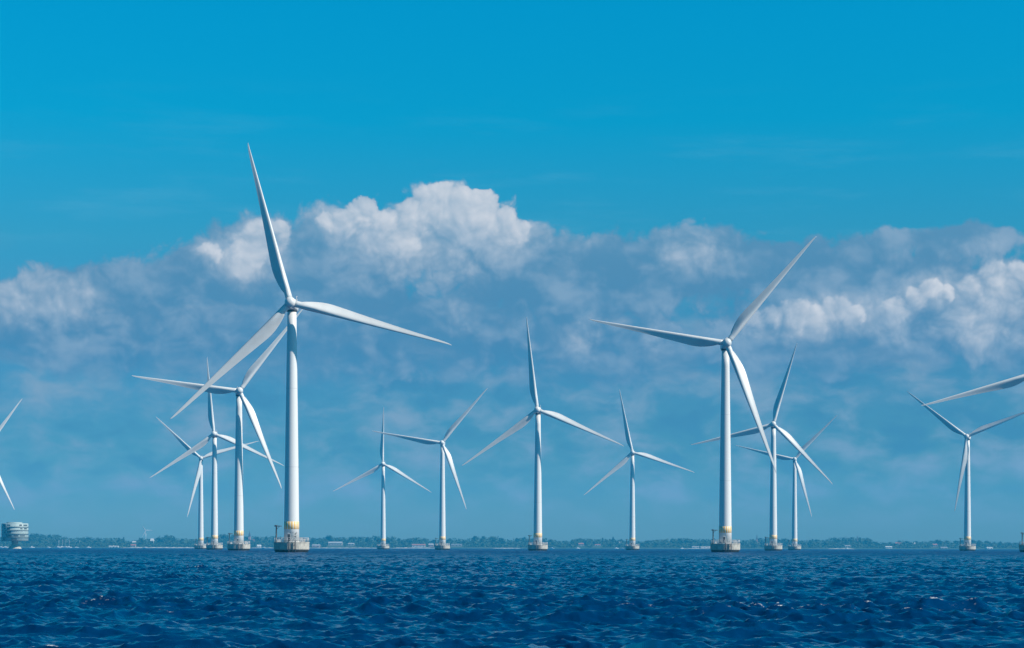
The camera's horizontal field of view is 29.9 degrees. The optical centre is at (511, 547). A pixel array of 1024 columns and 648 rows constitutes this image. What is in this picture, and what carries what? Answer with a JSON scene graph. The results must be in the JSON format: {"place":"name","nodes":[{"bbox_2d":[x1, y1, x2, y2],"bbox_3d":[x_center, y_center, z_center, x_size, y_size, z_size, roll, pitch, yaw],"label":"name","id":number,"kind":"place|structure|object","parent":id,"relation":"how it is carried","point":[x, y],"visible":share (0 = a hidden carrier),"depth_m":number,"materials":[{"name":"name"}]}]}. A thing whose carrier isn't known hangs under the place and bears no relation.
{"place":"outdoors","nodes":[
{"label":"outdoors","id":0,"kind":"place"},
{"bbox_2d":[129,547,193,547],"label":"beach","id":1,"kind":"structure","parent":0,"point":[162,547],"depth_m":3496.08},
{"bbox_2d":[2,540,1018,548],"bbox_3d":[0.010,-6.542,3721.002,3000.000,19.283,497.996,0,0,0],"label":"land","id":2,"kind":"structure","parent":0,"point":[355,546],"depth_m":3519.70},
{"bbox_2d":[328,542,342,545],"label":"house","id":3,"kind":"structure","parent":2,"relation":"on","point":[335,543],"depth_m":3609.57,"materials":[{"name":"white glass"}]},
{"bbox_2d":[412,544,425,546],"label":"long building","id":4,"kind":"structure","parent":2,"relation":"on","point":[418,545],"depth_m":3541.89,"materials":[{"name":"white tile"}]},
{"bbox_2d":[0,533,1020,547],"bbox_3d":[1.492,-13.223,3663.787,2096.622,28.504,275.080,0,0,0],"label":"woodland","id":5,"kind":"object","parent":2,"relation":"on","point":[475,543],"visible":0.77,"depth_m":3624.86,"materials":[{"name":"green plant"}]},
{"bbox_2d":[0,548,1023,647],"bbox_3d":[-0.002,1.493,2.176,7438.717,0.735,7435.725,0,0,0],"label":"sea","id":6,"kind":"structure","parent":0,"point":[430,598],"depth_m":51.03,"materials":[{"name":"liquid"}]},
{"bbox_2d":[0,399,21,507],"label":"wind turbine","id":7,"kind":"object","parent":6,"relation":"in","point":[1,427],"visible":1,"depth_m":1372.85,"materials":[{"name":"metal"}]},
{"bbox_2d":[1,522,28,548],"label":"transformer platform","id":8,"kind":"structure","parent":6,"relation":"in","point":[14,533],"depth_m":1611.13,"materials":[{"name":"concrete"}]},
{"bbox_2d":[156,417,257,548],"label":"wind turbine","id":9,"kind":"object","parent":6,"relation":"in","point":[199,478],"visible":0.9,"depth_m":1468.55,"materials":[{"name":"metal"}]},
{"bbox_2d":[150,359,283,549],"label":"wind turbine","id":10,"kind":"object","parent":6,"relation":"in","point":[214,543],"visible":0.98,"depth_m":1152.06,"materials":[{"name":"metal"}]},
{"bbox_2d":[132,309,302,550],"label":"wind turbine","id":11,"kind":"object","parent":6,"relation":"in","point":[238,544],"visible":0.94,"depth_m":836.67,"materials":[{"name":"metal"}]},
{"bbox_2d":[170,144,450,551],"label":"wind turbine","id":12,"kind":"object","parent":6,"relation":"in","point":[292,541],"visible":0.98,"depth_m":534.61,"materials":[{"name":"metal"}]},
{"bbox_2d":[334,408,429,548],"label":"wind turbine","id":13,"kind":"object","parent":6,"relation":"in","point":[383,545],"visible":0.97,"depth_m":1558.17,"materials":[{"name":"metal"}]},
{"bbox_2d":[374,388,487,549],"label":"wind turbine","id":14,"kind":"object","parent":6,"relation":"in","point":[442,543],"visible":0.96,"depth_m":1245.97,"materials":[{"name":"metal"}]},
{"bbox_2d":[463,318,622,550],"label":"wind turbine","id":15,"kind":"object","parent":6,"relation":"in","point":[538,543],"visible":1,"depth_m":947.52,"materials":[{"name":"metal"}]},
{"bbox_2d":[584,389,692,549],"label":"wind turbine","id":16,"kind":"object","parent":6,"relation":"in","point":[631,539],"visible":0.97,"depth_m":1367.45,"materials":[{"name":"metal"}]},
{"bbox_2d":[589,237,815,551],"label":"wind turbine","id":17,"kind":"object","parent":6,"relation":"in","point":[726,543],"visible":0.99,"depth_m":638.01,"materials":[{"name":"metal"}]},
{"bbox_2d":[691,344,831,550],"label":"wind turbine","id":18,"kind":"object","parent":6,"relation":"in","point":[773,545],"visible":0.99,"depth_m":1055.33,"materials":[{"name":"metal"}]},
{"bbox_2d":[736,416,835,549],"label":"wind turbine","id":19,"kind":"object","parent":6,"relation":"in","point":[794,546],"visible":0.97,"depth_m":1470.91,"materials":[{"name":"metal"}]},
{"bbox_2d":[907,391,1023,550],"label":"wind turbine","id":20,"kind":"object","parent":6,"relation":"in","point":[965,466],"visible":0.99,"depth_m":1168.85,"materials":[{"name":"metal"}]},
{"bbox_2d":[921,374,1023,551],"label":"wind turbine","id":21,"kind":"object","parent":6,"relation":"in","point":[1010,382],"visible":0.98,"depth_m":743.63,"materials":[{"name":"metal"}]},
{"bbox_2d":[0,0,1023,544],"label":"sky","id":22,"kind":"structure","parent":0,"point":[458,173],"materials":[{"name":"blue"}]}
]}

